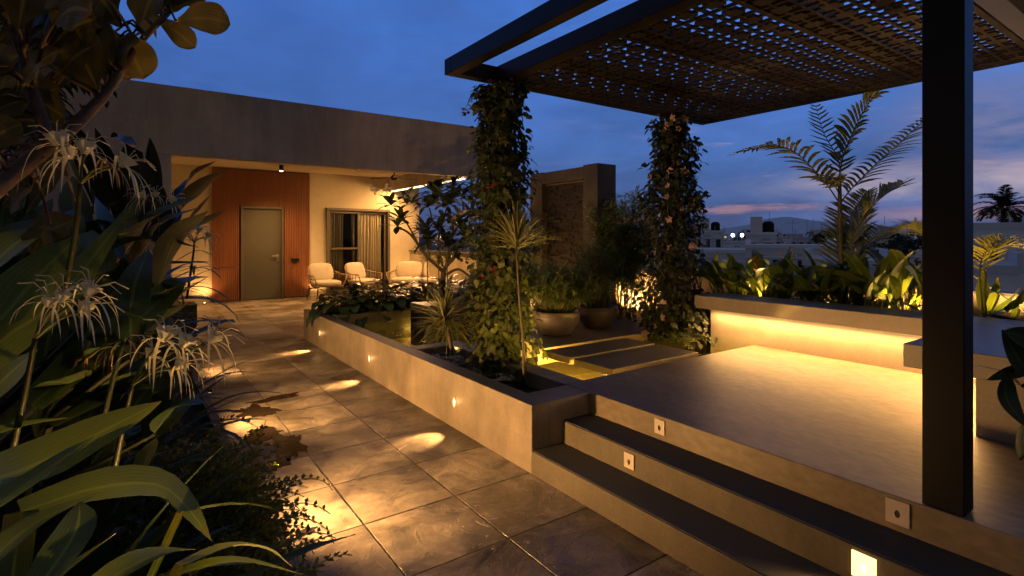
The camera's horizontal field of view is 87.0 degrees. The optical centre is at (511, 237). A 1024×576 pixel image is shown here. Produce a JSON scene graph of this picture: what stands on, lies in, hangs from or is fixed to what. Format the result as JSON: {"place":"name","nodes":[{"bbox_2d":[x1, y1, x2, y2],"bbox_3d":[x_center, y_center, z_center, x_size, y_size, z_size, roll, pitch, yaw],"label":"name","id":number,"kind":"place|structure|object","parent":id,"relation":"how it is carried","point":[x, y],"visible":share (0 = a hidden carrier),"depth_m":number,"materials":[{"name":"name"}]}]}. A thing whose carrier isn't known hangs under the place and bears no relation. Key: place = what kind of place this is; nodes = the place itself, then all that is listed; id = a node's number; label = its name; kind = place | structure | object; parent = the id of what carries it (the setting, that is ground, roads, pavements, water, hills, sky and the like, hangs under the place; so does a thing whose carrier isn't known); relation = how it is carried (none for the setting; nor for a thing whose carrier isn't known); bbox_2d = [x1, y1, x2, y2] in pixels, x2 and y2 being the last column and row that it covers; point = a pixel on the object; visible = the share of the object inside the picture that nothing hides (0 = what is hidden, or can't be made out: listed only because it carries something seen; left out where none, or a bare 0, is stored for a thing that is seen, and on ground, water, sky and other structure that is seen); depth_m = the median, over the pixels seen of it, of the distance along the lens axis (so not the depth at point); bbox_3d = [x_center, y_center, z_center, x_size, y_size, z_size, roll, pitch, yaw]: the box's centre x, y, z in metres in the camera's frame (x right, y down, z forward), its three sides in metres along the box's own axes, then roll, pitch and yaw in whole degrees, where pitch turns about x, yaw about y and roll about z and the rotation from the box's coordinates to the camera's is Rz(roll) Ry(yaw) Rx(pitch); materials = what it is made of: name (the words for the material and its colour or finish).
{"place":"outdoors","nodes":[
{"label":"outdoors","id":0,"kind":"place"},
{"bbox_2d":[205,336,303,346],"bbox_3d":[-4.267,3.306,4.335,16.000,3.488,22.000,0,0,-35],"label":"terrace base","id":1,"kind":"object","parent":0,"point":[257,341],"depth_m":8.09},
{"bbox_2d":[409,250,529,297],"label":"parapet wall","id":2,"kind":"structure","parent":1,"relation":"on","point":[454,264],"depth_m":13.80,"materials":[{"name":"concrete"}]},
{"bbox_2d":[616,269,1023,320],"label":"parapet wall","id":3,"kind":"structure","parent":1,"relation":"on","point":[706,287],"depth_m":5.37,"materials":[{"name":"concrete"}]},
{"bbox_2d":[187,292,405,347],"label":"veranda floor","id":4,"kind":"structure","parent":0,"point":[269,319],"depth_m":10.43,"materials":[{"name":"tile"}]},
{"bbox_2d":[171,301,196,335],"bbox_3d":[-5.350,1.300,8.462,0.670,0.500,0.500,0,0,-35],"label":"planter box","id":5,"kind":"object","parent":4,"relation":"on","point":[192,307],"visible":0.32,"depth_m":8.40,"materials":[{"name":"black stone"}]},
{"bbox_2d":[0,78,483,302],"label":"house","id":6,"kind":"structure","parent":4,"relation":"on","point":[316,200],"depth_m":12.48,"materials":[{"name":"paint"}]},
{"bbox_2d":[243,208,280,299],"bbox_3d":[-6.207,0.414,13.415,0.874,2.242,0.105,0,0,-35],"label":"door","id":7,"kind":"structure","parent":6,"relation":"in","point":[261,227],"depth_m":13.42,"materials":[{"name":"wood"}]},
{"bbox_2d":[326,208,389,295],"bbox_3d":[-4.273,0.380,14.942,1.780,2.340,0.287,0,0,-35],"label":"window","id":8,"kind":"structure","parent":6,"relation":"in","point":[368,230],"depth_m":15.08,"materials":[{"name":"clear glass"}]},
{"bbox_2d":[370,172,414,179],"bbox_3d":[-2.721,-1.527,12.932,1.065,0.324,1.101,0,0,-35],"label":"ceiling fan","id":9,"kind":"object","parent":6,"relation":"hanging from","point":[394,177],"visible":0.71,"depth_m":12.93},
{"bbox_2d":[307,263,346,300],"bbox_3d":[-4.711,1.104,13.593,0.704,0.896,0.893,0,0,45],"label":"armchair","id":10,"kind":"object","parent":4,"relation":"on","point":[320,275],"visible":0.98,"depth_m":13.58,"materials":[{"name":"fabric"}]},
{"bbox_2d":[344,262,381,295],"bbox_3d":[-3.924,1.104,14.096,0.704,0.896,0.913,0,0,27],"label":"armchair","id":11,"kind":"object","parent":4,"relation":"on","point":[354,271],"visible":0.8,"depth_m":14.01,"materials":[{"name":"fabric"}]},
{"bbox_2d":[386,261,437,290],"bbox_3d":[-2.467,1.104,14.598,1.764,0.896,0.704,0,0,5],"label":"loveseat","id":12,"kind":"object","parent":4,"relation":"on","point":[405,271],"visible":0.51,"depth_m":14.75,"materials":[{"name":"fabric"}]},
{"bbox_2d":[189,337,701,575],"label":"patio floor","id":13,"kind":"structure","parent":0,"point":[417,491],"depth_m":3.30,"materials":[{"name":"tile"}]},
{"bbox_2d":[108,316,294,575],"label":"planter","id":14,"kind":"object","parent":13,"relation":"on","point":[193,409],"visible":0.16,"depth_m":3.66,"materials":[{"name":"stone"}]},
{"bbox_2d":[1,24,116,161],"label":"dark tree","id":15,"kind":"object","parent":14,"relation":"on","point":[69,86],"visible":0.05,"depth_m":3.05,"materials":[{"name":"green plant"}]},
{"bbox_2d":[8,266,144,575],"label":"spider lily","id":16,"kind":"object","parent":14,"relation":"on","point":[85,304],"visible":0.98,"depth_m":1.08,"materials":[{"name":"white plant"}]},
{"bbox_2d":[0,355,173,487],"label":"leafy shrub","id":17,"kind":"object","parent":14,"relation":"on","point":[49,361],"visible":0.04,"depth_m":1.49,"materials":[{"name":"green plant"}]},
{"bbox_2d":[0,120,185,511],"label":"spider lily","id":18,"kind":"object","parent":14,"relation":"on","point":[54,260],"visible":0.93,"depth_m":1.24,"materials":[{"name":"green plant"}]},
{"bbox_2d":[0,175,208,529],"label":"banana clump","id":19,"kind":"object","parent":14,"relation":"on","point":[138,273],"visible":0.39,"depth_m":1.49,"materials":[{"name":"green plant"}]},
{"bbox_2d":[0,0,229,253],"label":"fig tree","id":20,"kind":"object","parent":14,"relation":"in","point":[83,44],"visible":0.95,"depth_m":1.28,"materials":[{"name":"green plant"}]},
{"bbox_2d":[32,184,241,529],"bbox_3d":[-1.797,0.516,1.984,1.402,1.468,1.249,0,0,24],"label":"spider lily","id":21,"kind":"object","parent":14,"relation":"on","point":[151,245],"visible":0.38,"depth_m":2.19,"materials":[{"name":"green plant"}]},
{"bbox_2d":[72,128,227,295],"bbox_3d":[-2.007,0.337,2.766,0.597,1.828,1.270,0,0,21],"label":"cordyline","id":22,"kind":"object","parent":14,"relation":"on","point":[105,192],"visible":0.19,"depth_m":2.96,"materials":[{"name":"green plant"}]},
{"bbox_2d":[0,350,302,575],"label":"spider lily","id":23,"kind":"object","parent":14,"relation":"on","point":[26,466],"visible":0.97,"depth_m":0.96,"materials":[{"name":"green plant"}]},
{"bbox_2d":[0,314,355,575],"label":"spider lily","id":24,"kind":"object","parent":14,"relation":"on","point":[100,555],"visible":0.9,"depth_m":1.48,"materials":[{"name":"green plant"}]},
{"bbox_2d":[161,238,245,457],"bbox_3d":[-2.525,0.677,3.503,1.427,1.346,2.156,0,0,-35],"label":"dracaena","id":25,"kind":"object","parent":14,"relation":"on","point":[182,298],"visible":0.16,"depth_m":3.77,"materials":[{"name":"green plant"}]},
{"bbox_2d":[125,225,291,465],"bbox_3d":[-1.950,0.585,2.849,1.397,1.330,1.211,0,0,18],"label":"spider lily","id":26,"kind":"object","parent":14,"relation":"on","point":[198,229],"visible":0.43,"depth_m":3.06,"materials":[{"name":"green plant"}]},
{"bbox_2d":[90,414,352,575],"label":"fern shrub","id":27,"kind":"object","parent":14,"relation":"on","point":[252,527],"visible":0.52,"depth_m":1.99,"materials":[{"name":"green plant"}]},
{"bbox_2d":[235,404,281,416],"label":"puddle","id":28,"kind":"object","parent":13,"relation":"on","point":[254,410],"visible":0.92,"depth_m":4.82,"materials":[{"name":"black liquid"}]},
{"bbox_2d":[245,426,283,441],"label":"puddle","id":29,"kind":"object","parent":13,"relation":"on","point":[269,432],"visible":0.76,"depth_m":4.23,"materials":[{"name":"black liquid"}]},
{"bbox_2d":[253,458,291,473],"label":"puddle","id":30,"kind":"object","parent":13,"relation":"on","point":[283,462],"visible":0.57,"depth_m":3.69,"materials":[{"name":"black liquid"}]},
{"bbox_2d":[247,392,297,403],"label":"puddle","id":31,"kind":"object","parent":13,"relation":"on","point":[277,397],"visible":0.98,"depth_m":5.21,"materials":[{"name":"black liquid"}]},
{"bbox_2d":[271,433,307,459],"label":"puddle","id":32,"kind":"object","parent":13,"relation":"on","point":[291,447],"visible":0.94,"depth_m":3.99,"materials":[{"name":"black liquid"}]},
{"bbox_2d":[300,526,317,536],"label":"puddle","id":33,"kind":"object","parent":13,"relation":"on","point":[304,530],"visible":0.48,"depth_m":2.84,"materials":[{"name":"black liquid"}]},
{"bbox_2d":[331,372,360,379],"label":"puddle","id":34,"kind":"object","parent":13,"relation":"on","point":[346,376],"visible":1,"depth_m":5.99,"materials":[{"name":"black liquid"}]},
{"bbox_2d":[304,296,588,473],"bbox_3d":[0.168,1.315,7.077,4.150,0.470,5.770,0,0,-35],"label":"garden planter","id":35,"kind":"object","parent":13,"relation":"on","point":[517,422],"visible":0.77,"depth_m":4.45,"materials":[{"name":"concrete"}]},
{"bbox_2d":[305,283,383,327],"bbox_3d":[-2.448,1.015,8.085,1.144,0.646,1.284,0,0,-9],"label":"broadleaf plant","id":36,"kind":"object","parent":35,"relation":"on","point":[331,307],"visible":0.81,"depth_m":7.77,"materials":[{"name":"green plant"}]},
{"bbox_2d":[323,281,406,325],"bbox_3d":[-2.158,1.014,8.211,1.207,0.701,1.270,0,0,9],"label":"broadleaf plant","id":37,"kind":"object","parent":35,"relation":"on","point":[388,306],"visible":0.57,"depth_m":7.92,"materials":[{"name":"green plant"}]},
{"bbox_2d":[366,279,431,309],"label":"broadleaf plant","id":38,"kind":"object","parent":35,"relation":"on","point":[399,302],"visible":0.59,"depth_m":8.26,"materials":[{"name":"green plant"}]},
{"bbox_2d":[402,286,436,301],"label":"leafy shrub","id":39,"kind":"object","parent":35,"relation":"on","point":[414,296],"visible":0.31,"depth_m":8.43,"materials":[{"name":"green plant"}]},
{"bbox_2d":[368,173,482,298],"bbox_3d":[-1.261,0.013,8.878,1.890,2.219,1.543,0,0,14],"label":"plumeria tree","id":40,"kind":"object","parent":35,"relation":"on","point":[435,187],"visible":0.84,"depth_m":8.67,"materials":[{"name":"green plant"}]},
{"bbox_2d":[391,277,461,307],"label":"broadleaf plant","id":41,"kind":"object","parent":35,"relation":"on","point":[423,286],"visible":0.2,"depth_m":8.61,"materials":[{"name":"green plant"}]},
{"bbox_2d":[426,274,475,299],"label":"broadleaf plant","id":42,"kind":"object","parent":35,"relation":"on","point":[456,281],"visible":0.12,"depth_m":9.28,"materials":[{"name":"green plant"}]},
{"bbox_2d":[428,353,515,380],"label":"gravel","id":43,"kind":"structure","parent":35,"relation":"on","point":[473,369],"depth_m":4.96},
{"bbox_2d":[403,277,481,354],"bbox_3d":[-0.634,0.771,4.824,0.801,0.851,1.008,0,0,-35],"label":"dracaena","id":44,"kind":"object","parent":43,"relation":"on","point":[446,313],"visible":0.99,"depth_m":4.69,"materials":[{"name":"green plant"}]},
{"bbox_2d":[475,358,533,380],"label":"broadleaf plant","id":45,"kind":"object","parent":35,"relation":"on","point":[518,372],"visible":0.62,"depth_m":4.57,"materials":[{"name":"green plant"}]},
{"bbox_2d":[483,198,553,383],"bbox_3d":[0.023,0.439,3.882,0.696,1.497,0.732,0,0,-35],"label":"dracaena","id":46,"kind":"object","parent":35,"relation":"on","point":[516,234],"visible":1,"depth_m":3.83,"materials":[{"name":"green plant"}]},
{"bbox_2d":[532,413,1011,575],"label":"concrete steps","id":47,"kind":"structure","parent":13,"relation":"on","point":[702,515],"depth_m":2.62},
{"bbox_2d":[624,451,634,470],"bbox_3d":[0.690,1.315,3.172,0.007,0.088,0.076,0,0,-35],"label":"step light","id":48,"kind":"object","parent":47,"relation":"attached to","point":[629,460],"visible":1,"depth_m":3.17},
{"bbox_2d":[851,549,875,575],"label":"step light","id":49,"kind":"object","parent":47,"relation":"attached to","point":[862,564],"visible":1,"depth_m":2.16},
{"bbox_2d":[565,345,1023,575],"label":"raised platform","id":50,"kind":"structure","parent":13,"relation":"on","point":[843,435],"depth_m":3.10,"materials":[{"name":"concrete"}]},
{"bbox_2d":[654,418,664,435],"bbox_3d":[0.908,1.165,3.314,0.007,0.088,0.076,0,0,-35],"label":"step light","id":51,"kind":"object","parent":50,"relation":"attached to","point":[659,426],"visible":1,"depth_m":3.31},
{"bbox_2d":[445,0,1023,516],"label":"pergola","id":52,"kind":"object","parent":50,"relation":"on","point":[949,56],"visible":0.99,"depth_m":3.61,"materials":[{"name":"metal"}]},
{"bbox_2d":[453,78,553,373],"bbox_3d":[-0.035,-0.100,4.912,0.937,2.668,0.958,0,0,-35],"label":"climbing vine","id":53,"kind":"object","parent":52,"relation":"attached to","point":[489,194],"visible":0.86,"depth_m":4.76,"materials":[{"name":"green plant"}]},
{"bbox_2d":[624,113,717,349],"bbox_3d":[1.883,-0.098,6.261,1.057,2.670,1.047,0,0,29],"label":"climbing vine","id":54,"kind":"object","parent":52,"relation":"attached to","point":[683,172],"visible":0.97,"depth_m":6.08,"materials":[{"name":"green plant"}]},
{"bbox_2d":[695,292,1023,444],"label":"concrete bench","id":55,"kind":"object","parent":50,"relation":"on","point":[890,338],"visible":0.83,"depth_m":4.71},
{"bbox_2d":[885,496,909,528],"bbox_3d":[1.632,1.165,2.283,0.007,0.101,0.087,0,0,-35],"label":"step light","id":56,"kind":"object","parent":50,"relation":"attached to","point":[897,512],"visible":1,"depth_m":2.28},
{"bbox_2d":[977,327,1023,460],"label":"rubber plant","id":57,"kind":"object","parent":50,"relation":"on","point":[1013,345],"visible":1,"depth_m":2.38,"materials":[{"name":"green plant"}]},
{"bbox_2d":[391,330,605,379],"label":"pond floor","id":58,"kind":"structure","parent":0,"point":[571,370],"depth_m":6.12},
{"bbox_2d":[411,299,470,345],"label":"stone block","id":59,"kind":"structure","parent":58,"relation":"on","point":[415,340],"depth_m":7.42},
{"bbox_2d":[413,244,436,302],"bbox_3d":[-1.210,0.609,7.597,0.474,1.082,0.469,0,0,-35],"label":"dracaena","id":60,"kind":"object","parent":59,"relation":"on","point":[427,256],"visible":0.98,"depth_m":7.59,"materials":[{"name":"green plant"}]},
{"bbox_2d":[425,248,453,299],"bbox_3d":[-1.034,0.630,7.596,0.431,1.040,0.424,0,0,31],"label":"dracaena","id":61,"kind":"object","parent":59,"relation":"on","point":[438,257],"visible":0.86,"depth_m":7.59,"materials":[{"name":"green plant"}]},
{"bbox_2d":[435,244,459,296],"bbox_3d":[-0.898,0.608,7.487,0.483,1.083,0.448,0,0,-35],"label":"dracaena","id":62,"kind":"object","parent":59,"relation":"on","point":[448,255],"visible":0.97,"depth_m":7.49,"materials":[{"name":"green plant"}]},
{"bbox_2d":[530,163,615,325],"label":"water wall","id":63,"kind":"structure","parent":58,"relation":"on","point":[560,197],"depth_m":8.00,"materials":[{"name":"concrete"}]},
{"bbox_2d":[521,216,548,266],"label":"leafy shrub","id":64,"kind":"object","parent":63,"relation":"attached to","point":[537,242],"visible":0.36,"depth_m":8.11,"materials":[{"name":"green plant"}]},
{"bbox_2d":[647,308,710,355],"bbox_3d":[4.220,1.095,3.691,1.449,0.810,7.190,0,0,-35],"label":"raised bed","id":65,"kind":"object","parent":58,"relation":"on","point":[704,350],"visible":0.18,"depth_m":6.04,"materials":[{"name":"concrete"}]},
{"bbox_2d":[656,325,707,348],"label":"fern","id":66,"kind":"object","parent":65,"relation":"on","point":[679,336],"visible":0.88,"depth_m":5.83,"materials":[{"name":"green plant"}]},
{"bbox_2d":[659,252,765,294],"bbox_3d":[2.538,0.501,6.458,1.086,0.664,1.222,0,0,-14],"label":"heliconia","id":67,"kind":"object","parent":65,"relation":"on","point":[713,271],"visible":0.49,"depth_m":6.33,"materials":[{"name":"green plant"}]},
{"bbox_2d":[722,247,818,299],"bbox_3d":[2.877,0.464,6.048,1.099,0.738,0.726,0,0,33],"label":"heliconia","id":68,"kind":"object","parent":65,"relation":"on","point":[769,270],"visible":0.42,"depth_m":6.08,"materials":[{"name":"green plant"}]},
{"bbox_2d":[755,246,865,302],"bbox_3d":[3.192,0.465,5.741,1.058,0.736,0.849,0,0,12],"label":"heliconia","id":69,"kind":"object","parent":65,"relation":"on","point":[802,285],"visible":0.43,"depth_m":5.58,"materials":[{"name":"green plant"}]},
{"bbox_2d":[727,90,921,302],"bbox_3d":[3.326,-0.353,5.518,2.352,2.367,1.018,0,0,-29],"label":"areca palm","id":70,"kind":"object","parent":65,"relation":"on","point":[836,181],"visible":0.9,"depth_m":5.48,"materials":[{"name":"green plant"}]},
{"bbox_2d":[769,248,916,308],"bbox_3d":[3.407,0.476,5.393,1.023,0.714,1.165,0,0,-13],"label":"heliconia","id":71,"kind":"object","parent":65,"relation":"on","point":[824,284],"visible":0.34,"depth_m":5.40,"materials":[{"name":"green plant"}]},
{"bbox_2d":[791,177,921,308],"bbox_3d":[3.525,0.144,5.508,1.474,1.468,1.336,0,0,29],"label":"areca palm","id":72,"kind":"object","parent":65,"relation":"on","point":[855,228],"visible":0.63,"depth_m":5.51,"materials":[{"name":"green plant"}]},
{"bbox_2d":[802,245,921,309],"bbox_3d":[3.441,0.454,5.237,1.176,0.756,1.136,0,0,-35],"label":"heliconia","id":73,"kind":"object","parent":65,"relation":"on","point":[896,261],"visible":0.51,"depth_m":5.10,"materials":[{"name":"green plant"}]},
{"bbox_2d":[887,237,921,310],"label":"leafy shrub","id":74,"kind":"object","parent":65,"relation":"on","point":[916,263],"visible":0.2,"depth_m":5.23,"materials":[{"name":"green plant"}]},
{"bbox_2d":[876,261,981,315],"bbox_3d":[3.745,0.497,4.772,0.909,0.668,0.509,0,0,33],"label":"canna","id":75,"kind":"object","parent":65,"relation":"on","point":[906,283],"visible":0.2,"depth_m":4.91,"materials":[{"name":"green plant"}]},
{"bbox_2d":[870,217,1023,310],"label":"areca palm","id":76,"kind":"object","parent":65,"relation":"on","point":[915,226],"visible":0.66,"depth_m":4.98,"materials":[{"name":"green plant"}]},
{"bbox_2d":[973,233,1023,316],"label":"areca palm","id":77,"kind":"object","parent":65,"relation":"on","point":[989,244],"visible":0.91,"depth_m":4.41,"materials":[{"name":"green plant"}]},
{"bbox_2d":[976,270,1023,320],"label":"canna","id":78,"kind":"object","parent":65,"relation":"on","point":[1006,306],"visible":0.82,"depth_m":4.38,"materials":[{"name":"green plant"}]},
{"bbox_2d":[112,0,1023,238],"label":"sky","id":79,"kind":"structure","parent":0,"point":[385,57],"materials":[{"name":"blue"}]},
{"bbox_2d":[419,239,875,253],"bbox_3d":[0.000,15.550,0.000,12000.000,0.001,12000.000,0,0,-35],"label":"city ground","id":80,"kind":"structure","parent":0,"point":[433,247],"depth_m":914.73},
{"bbox_2d":[680,230,744,270],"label":"city building","id":81,"kind":"structure","parent":80,"relation":"on","point":[738,254],"depth_m":60.13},
{"bbox_2d":[743,220,836,274],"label":"city building","id":82,"kind":"structure","parent":80,"relation":"on","point":[771,255],"depth_m":56.04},
{"bbox_2d":[805,231,832,243],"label":"city tree","id":83,"kind":"object","parent":80,"relation":"on","point":[817,235],"visible":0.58,"depth_m":99.72,"materials":[{"name":"green plant"}]},
{"bbox_2d":[859,239,917,270],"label":"city tree","id":84,"kind":"object","parent":80,"relation":"on","point":[903,243],"visible":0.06,"depth_m":40.15,"materials":[{"name":"green plant"}]},
{"bbox_2d":[873,233,921,252],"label":"city tree","id":85,"kind":"object","parent":80,"relation":"on","point":[902,237],"visible":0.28,"depth_m":44.89,"materials":[{"name":"green plant"}]},
{"bbox_2d":[973,216,1023,291],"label":"city building","id":86,"kind":"structure","parent":80,"relation":"on","point":[1008,229],"depth_m":32.31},
{"bbox_2d":[973,248,997,260],"bbox_3d":[28.716,1.362,32.958,1.482,1.400,0.050,0,0,41],"label":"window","id":87,"kind":"structure","parent":86,"relation":"in","point":[983,248],"depth_m":32.86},
{"bbox_2d":[973,184,1023,222],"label":"coconut palm","id":88,"kind":"object","parent":80,"relation":"on","point":[1003,200],"visible":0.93,"depth_m":44.50,"materials":[{"name":"green plant"}]},
{"bbox_2d":[487,217,914,239],"bbox_3d":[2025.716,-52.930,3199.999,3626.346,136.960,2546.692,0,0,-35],"label":"hills","id":89,"kind":"structure","parent":0,"point":[800,225],"depth_m":3200.00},
{"bbox_2d":[693,218,724,247],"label":"city building","id":90,"kind":"structure","parent":0,"point":[713,237],"depth_m":95.13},
{"bbox_2d":[723,234,742,247],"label":"city building","id":91,"kind":"structure","parent":0,"point":[733,244],"depth_m":110.55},
{"bbox_2d":[733,230,749,240],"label":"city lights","id":92,"kind":"object","parent":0,"point":[744,236],"visible":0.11,"depth_m":140.14,"materials":[{"name":"white glass"}]},
{"bbox_2d":[744,212,778,243],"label":"city building","id":93,"kind":"structure","parent":0,"point":[760,232],"depth_m":75.98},
{"bbox_2d":[782,233,791,243],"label":"city building","id":94,"kind":"structure","parent":0,"point":[787,241],"depth_m":135.61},
{"bbox_2d":[777,229,811,243],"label":"city building","id":95,"kind":"structure","parent":0,"point":[800,240],"depth_m":150.34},
{"bbox_2d":[783,233,805,236],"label":"city building","id":96,"kind":"structure","parent":0,"point":[797,235],"depth_m":359.11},
{"bbox_2d":[810,221,827,243],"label":"city building","id":97,"kind":"structure","parent":0,"point":[815,231],"depth_m":120.84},
{"bbox_2d":[802,248,888,276],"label":"city building","id":98,"kind":"structure","parent":0,"point":[806,262],"depth_m":31.45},
{"bbox_2d":[909,250,1023,291],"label":"city building","id":99,"kind":"structure","parent":0,"point":[1009,271],"depth_m":23.87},
{"label":"pond water","id":100,"kind":"structure","parent":0,"visible":0},
{"bbox_2d":[514,338,531,361],"bbox_3d":[0.097,1.080,4.943,0.120,0.300,0.120,0,0,-35],"label":"pedestal","id":101,"kind":"object","parent":100,"relation":"on","point":[527,352],"visible":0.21,"depth_m":4.91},
{"bbox_2d":[513,313,681,364],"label":"gravel bed","id":102,"kind":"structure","parent":100,"relation":"on","point":[621,328],"depth_m":6.07,"materials":[{"name":"gravel"}]},
{"bbox_2d":[533,308,580,335],"bbox_3d":[0.503,0.963,6.121,0.547,0.270,0.547,0,0,-35],"label":"bowl pot","id":103,"kind":"object","parent":102,"relation":"on","point":[558,324],"visible":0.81,"depth_m":5.91,"materials":[{"name":"ceramic"}]},
{"bbox_2d":[522,257,619,312],"bbox_3d":[0.526,0.533,6.119,1.224,0.675,1.228,0,0,-35],"label":"papyrus","id":104,"kind":"object","parent":103,"relation":"in","point":[564,289],"visible":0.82,"depth_m":5.90,"materials":[{"name":"green plant"}]},
{"bbox_2d":[576,303,616,327],"bbox_3d":[1.038,0.968,6.631,0.510,0.260,0.510,0,0,-35],"label":"bowl pot","id":105,"kind":"object","parent":102,"relation":"on","point":[593,317],"visible":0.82,"depth_m":6.44,"materials":[{"name":"ceramic"}]},
{"bbox_2d":[562,238,630,307],"bbox_3d":[1.056,0.440,6.677,0.844,0.874,0.724,0,0,12],"label":"bamboo","id":106,"kind":"object","parent":105,"relation":"in","point":[597,269],"visible":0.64,"depth_m":6.54,"materials":[{"name":"green plant"}]},
{"bbox_2d":[580,185,659,319],"bbox_3d":[1.508,0.202,7.433,1.115,1.798,1.327,0,0,18],"label":"bamboo","id":107,"kind":"object","parent":102,"relation":"on","point":[620,230],"visible":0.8,"depth_m":7.19,"materials":[{"name":"green plant"}]},
{"bbox_2d":[616,258,659,316],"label":"bamboo","id":108,"kind":"object","parent":102,"relation":"on","point":[641,295],"visible":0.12,"depth_m":7.60,"materials":[{"name":"green plant"}]},
{"bbox_2d":[545,338,653,363],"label":"stepping slab","id":109,"kind":"structure","parent":100,"relation":"on","point":[568,355],"depth_m":5.31,"materials":[{"name":"concrete"}]},
{"bbox_2d":[574,344,697,374],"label":"stepping slab","id":110,"kind":"structure","parent":100,"relation":"on","point":[626,360],"depth_m":4.90,"materials":[{"name":"concrete"}]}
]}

